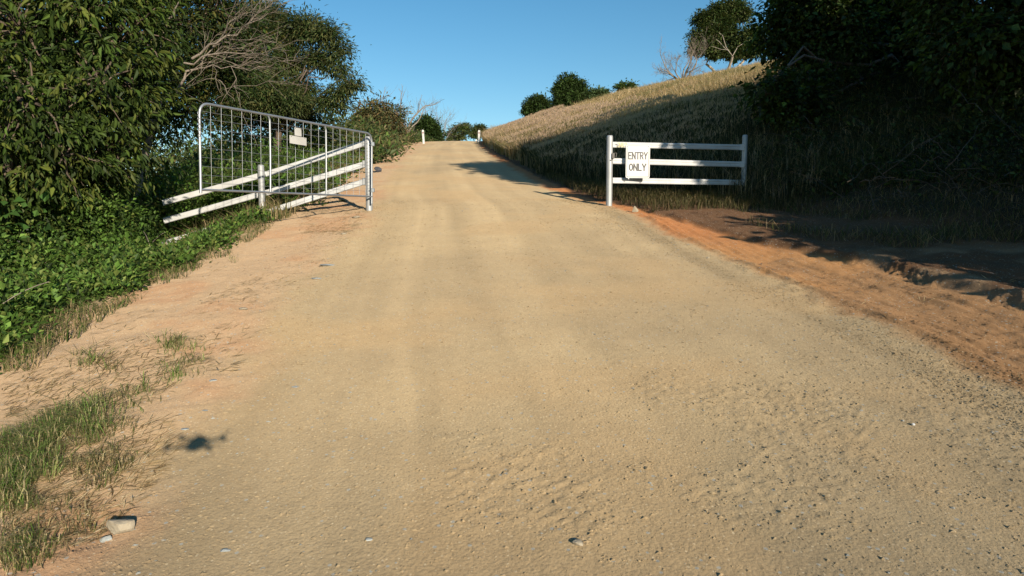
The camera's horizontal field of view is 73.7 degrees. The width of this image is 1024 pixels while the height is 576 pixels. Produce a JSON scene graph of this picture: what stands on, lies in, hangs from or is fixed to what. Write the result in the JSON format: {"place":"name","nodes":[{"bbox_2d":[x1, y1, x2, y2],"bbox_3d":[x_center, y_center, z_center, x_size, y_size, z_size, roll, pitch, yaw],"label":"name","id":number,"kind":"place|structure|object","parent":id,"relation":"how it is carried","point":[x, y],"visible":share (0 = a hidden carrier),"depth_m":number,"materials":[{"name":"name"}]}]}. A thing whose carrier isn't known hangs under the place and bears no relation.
{"place":"outdoors","nodes":[
{"label":"outdoors","id":0,"kind":"place"},
{"bbox_2d":[0,141,430,575],"bbox_3d":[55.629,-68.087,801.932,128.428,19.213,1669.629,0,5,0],"label":"dirt shoulder","id":1,"kind":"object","parent":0,"point":[278,234],"visible":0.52,"depth_m":4.86},
{"bbox_2d":[100,535,111,542],"bbox_3d":[-1.583,0.981,2.665,0.051,0.029,0.030,0,5,0],"label":"stone","id":2,"kind":"object","parent":1,"relation":"on","point":[105,538],"visible":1,"depth_m":2.65,"materials":[{"name":"white stone"}]},
{"bbox_2d":[106,519,134,534],"bbox_3d":[-1.547,0.951,2.702,0.100,0.079,0.055,1,5,16],"label":"stone","id":3,"kind":"object","parent":1,"relation":"on","point":[116,526],"visible":0.92,"depth_m":2.68,"materials":[{"name":"beige stone"}]},
{"bbox_2d":[0,247,276,575],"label":"green grass","id":4,"kind":"structure","parent":1,"relation":"on","point":[59,422],"depth_m":3.35,"materials":[{"name":"green plant"}]},
{"bbox_2d":[374,167,381,171],"bbox_3d":[-4.305,-3.796,21.904,0.249,0.206,0.186,0,5,0],"label":"stone","id":5,"kind":"object","parent":1,"relation":"on","point":[378,169],"visible":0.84,"depth_m":21.86,"materials":[{"name":"grey stone"}]},
{"bbox_2d":[0,207,1020,552],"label":"straw","id":6,"kind":"object","parent":1,"relation":"on","point":[88,495],"visible":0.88,"depth_m":3.40,"materials":[{"name":"beige plant"}]},
{"bbox_2d":[24,0,984,197],"label":"sky","id":7,"kind":"structure","parent":0,"point":[480,57],"materials":[{"name":"blue"}]},
{"bbox_2d":[0,141,1023,575],"bbox_3d":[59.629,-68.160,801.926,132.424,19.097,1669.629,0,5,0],"label":"road","id":8,"kind":"structure","parent":0,"point":[450,175],"depth_m":3.58,"materials":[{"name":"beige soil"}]},
{"bbox_2d":[220,548,230,551],"bbox_3d":[-1.075,0.984,2.561,0.041,0.011,0.024,0,5,0],"label":"stone","id":9,"kind":"object","parent":8,"relation":"on","point":[225,550],"visible":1,"depth_m":2.56,"materials":[{"name":"white stone"}]},
{"bbox_2d":[572,539,582,545],"bbox_3d":[0.247,0.956,2.567,0.043,0.020,0.042,0,5,0],"label":"stone","id":10,"kind":"object","parent":8,"relation":"on","point":[578,542],"visible":1,"depth_m":2.56,"materials":[{"name":"beige stone"}]},
{"bbox_2d":[477,141,656,200],"bbox_3d":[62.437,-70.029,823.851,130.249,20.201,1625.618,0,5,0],"label":"hillside","id":11,"kind":"structure","parent":0,"point":[525,172],"depth_m":18.49,"materials":[{"name":"beige soil"}]},
{"bbox_2d":[582,199,1023,397],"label":"red dirt track","id":12,"kind":"structure","parent":0,"point":[793,245],"depth_m":6.57,"materials":[{"name":"brown soil"}]},
{"bbox_2d":[596,72,1023,309],"bbox_3d":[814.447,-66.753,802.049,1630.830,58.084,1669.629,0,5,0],"label":"hillside","id":13,"kind":"structure","parent":0,"point":[1005,257],"depth_m":9.59,"materials":[{"name":"brown soil"}]},
{"bbox_2d":[517,91,553,118],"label":"bush","id":14,"kind":"object","parent":13,"relation":"on","point":[535,103],"visible":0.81,"depth_m":56.37,"materials":[{"name":"green plant"}]},
{"bbox_2d":[546,70,592,108],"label":"bush","id":15,"kind":"object","parent":13,"relation":"on","point":[566,90],"visible":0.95,"depth_m":56.18,"materials":[{"name":"green plant"}]},
{"bbox_2d":[573,84,612,102],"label":"bush","id":16,"kind":"object","parent":13,"relation":"on","point":[597,92],"visible":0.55,"depth_m":56.20,"materials":[{"name":"green plant"}]},
{"bbox_2d":[611,78,639,91],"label":"bush","id":17,"kind":"object","parent":13,"relation":"on","point":[621,85],"visible":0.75,"depth_m":56.40,"materials":[{"name":"green plant"}]},
{"bbox_2d":[606,135,747,205],"bbox_3d":[5.207,-3.584,18.973,2.473,3.288,14.481,2,5,19],"label":"rail fence","id":18,"kind":"object","parent":13,"relation":"on","point":[611,159],"visible":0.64,"depth_m":12.98,"materials":[{"name":"wood"}]},
{"bbox_2d":[626,145,649,178],"bbox_3d":[2.319,-2.322,12.602,0.452,0.630,0.036,0,5,-5],"label":"entry sign","id":19,"kind":"object","parent":18,"relation":"attached to","point":[637,161],"visible":1,"depth_m":12.59,"materials":[{"name":"white metal"}]},
{"bbox_2d":[651,28,716,80],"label":"bare tree","id":20,"kind":"object","parent":13,"relation":"on","point":[668,72],"visible":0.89,"depth_m":56.81,"materials":[{"name":"grey wood"}]},
{"bbox_2d":[682,0,767,72],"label":"gum tree","id":21,"kind":"object","parent":13,"relation":"on","point":[721,20],"visible":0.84,"depth_m":58.65,"materials":[{"name":"green plant"}]},
{"bbox_2d":[474,32,1023,204],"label":"dry grass","id":22,"kind":"structure","parent":13,"relation":"on","point":[711,82],"depth_m":16.40,"materials":[{"name":"beige plant"}]},
{"bbox_2d":[516,62,1023,248],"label":"shaded grass","id":23,"kind":"structure","parent":13,"relation":"on","point":[703,197],"depth_m":12.00,"materials":[{"name":"green plant"}]},
{"bbox_2d":[729,0,977,132],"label":"broadleaf tree","id":24,"kind":"object","parent":13,"relation":"on","point":[788,25],"visible":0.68,"depth_m":15.94,"materials":[{"name":"green plant"}]},
{"bbox_2d":[749,1,1023,202],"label":"understorey","id":25,"kind":"object","parent":13,"relation":"on","point":[980,133],"visible":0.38,"depth_m":12.63,"materials":[{"name":"green plant"}]},
{"bbox_2d":[758,60,1023,238],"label":"dead twigs","id":26,"kind":"object","parent":13,"relation":"on","point":[918,157],"visible":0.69,"depth_m":10.24,"materials":[{"name":"brown wood"}]},
{"bbox_2d":[870,0,1023,121],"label":"broadleaf tree","id":27,"kind":"object","parent":13,"relation":"on","point":[993,30],"visible":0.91,"depth_m":12.61,"materials":[{"name":"green plant"}]},
{"bbox_3d":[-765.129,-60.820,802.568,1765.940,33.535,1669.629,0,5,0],"label":"ground","id":28,"kind":"structure","parent":0,"visible":0},
{"bbox_2d":[0,191,78,267],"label":"creeper","id":29,"kind":"object","parent":28,"relation":"on","point":[45,197],"visible":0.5,"depth_m":7.70,"materials":[{"name":"green plant"}]},
{"bbox_2d":[0,0,199,259],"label":"broadleaf tree","id":30,"kind":"object","parent":28,"relation":"on","point":[65,99],"visible":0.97,"depth_m":8.36,"materials":[{"name":"green plant"}]},
{"bbox_2d":[0,162,293,373],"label":"bramble bank","id":31,"kind":"structure","parent":28,"relation":"on","point":[121,261],"depth_m":7.74,"materials":[{"name":"green plant"}]},
{"bbox_2d":[3,231,164,303],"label":"bramble canes","id":32,"kind":"object","parent":31,"relation":"attached to","point":[48,281],"visible":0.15,"depth_m":5.38,"materials":[{"name":"plant"}]},
{"bbox_2d":[76,0,303,235],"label":"tree","id":33,"kind":"object","parent":28,"relation":"on","point":[211,15],"visible":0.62,"depth_m":13.78,"materials":[{"name":"green plant"}]},
{"bbox_2d":[19,129,382,270],"bbox_3d":[-8.233,-2.908,21.387,8.000,6.581,18.739,-1,5,-6],"label":"roadside scrub","id":34,"kind":"object","parent":28,"relation":"on","point":[225,169],"visible":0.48,"depth_m":14.97,"materials":[{"name":"green plant"}]},
{"bbox_2d":[0,129,418,372],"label":"verge grass","id":35,"kind":"structure","parent":28,"relation":"on","point":[85,307],"depth_m":6.02,"materials":[{"name":"plant"}]},
{"bbox_2d":[117,0,309,236],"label":"dead tree","id":36,"kind":"object","parent":28,"relation":"on","point":[207,55],"visible":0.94,"depth_m":12.48,"materials":[{"name":"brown wood"}]},
{"bbox_2d":[162,135,372,243],"bbox_3d":[-4.831,-3.101,18.400,3.916,3.653,12.758,0,5,-3],"label":"rail fence","id":37,"kind":"object","parent":28,"relation":"on","point":[262,173],"visible":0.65,"depth_m":12.33,"materials":[{"name":"wood"}]},
{"bbox_2d":[197,103,374,203],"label":"farm gate","id":38,"kind":"structure","parent":37,"relation":"attached to","point":[372,190],"depth_m":9.94,"materials":[{"name":"metal"}]},
{"bbox_2d":[289,135,306,145],"bbox_3d":[-3.217,-2.220,10.277,0.008,0.119,0.363,2,5,24],"label":"sign plate","id":39,"kind":"object","parent":38,"relation":"attached to","point":[298,140],"visible":1,"depth_m":10.28,"materials":[{"name":"metal"}]},
{"bbox_2d":[294,127,301,136],"bbox_3d":[-3.225,-2.354,10.298,0.008,0.119,0.147,2,5,24],"label":"sign plate","id":40,"kind":"object","parent":38,"relation":"attached to","point":[297,131],"visible":1,"depth_m":10.30,"materials":[{"name":"metal"}]},
{"bbox_2d":[119,96,435,185],"bbox_3d":[-12.812,-9.020,50.227,17.054,10.663,51.302,0,5,0],"label":"roadside scrub","id":41,"kind":"object","parent":28,"relation":"on","point":[390,148],"visible":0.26,"depth_m":29.38,"materials":[{"name":"green plant"}]},
{"bbox_2d":[206,0,373,165],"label":"feathery tree","id":42,"kind":"object","parent":28,"relation":"on","point":[295,101],"visible":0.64,"depth_m":24.32,"materials":[{"name":"green plant"}]},
{"bbox_2d":[346,89,414,143],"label":"tree","id":43,"kind":"object","parent":28,"relation":"on","point":[377,110],"visible":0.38,"depth_m":42.99,"materials":[{"name":"green plant"}]},
{"bbox_2d":[381,86,443,133],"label":"bare tree","id":44,"kind":"object","parent":28,"relation":"on","point":[418,111],"visible":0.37,"depth_m":50.72,"materials":[{"name":"grey wood"}]},
{"bbox_2d":[408,111,446,141],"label":"round tree","id":45,"kind":"object","parent":28,"relation":"on","point":[428,125],"visible":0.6,"depth_m":64.28,"materials":[{"name":"green plant"}]},
{"bbox_2d":[405,88,466,137],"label":"bare tree","id":46,"kind":"object","parent":28,"relation":"on","point":[436,117],"visible":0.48,"depth_m":76.96,"materials":[{"name":"grey wood"}]},
{"bbox_2d":[445,121,474,140],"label":"spreading tree","id":47,"kind":"object","parent":28,"relation":"on","point":[463,130],"visible":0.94,"depth_m":90.07,"materials":[{"name":"green plant"}]},
{"bbox_2d":[468,122,487,140],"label":"tree","id":48,"kind":"object","parent":28,"relation":"on","point":[477,127],"visible":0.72,"depth_m":92.92,"materials":[{"name":"green plant"}]},
{"bbox_2d":[483,87,758,162],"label":"seed heads","id":49,"kind":"object","parent":28,"relation":"on","point":[547,118],"visible":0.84,"depth_m":22.21,"materials":[{"name":"beige plant"}]}
]}

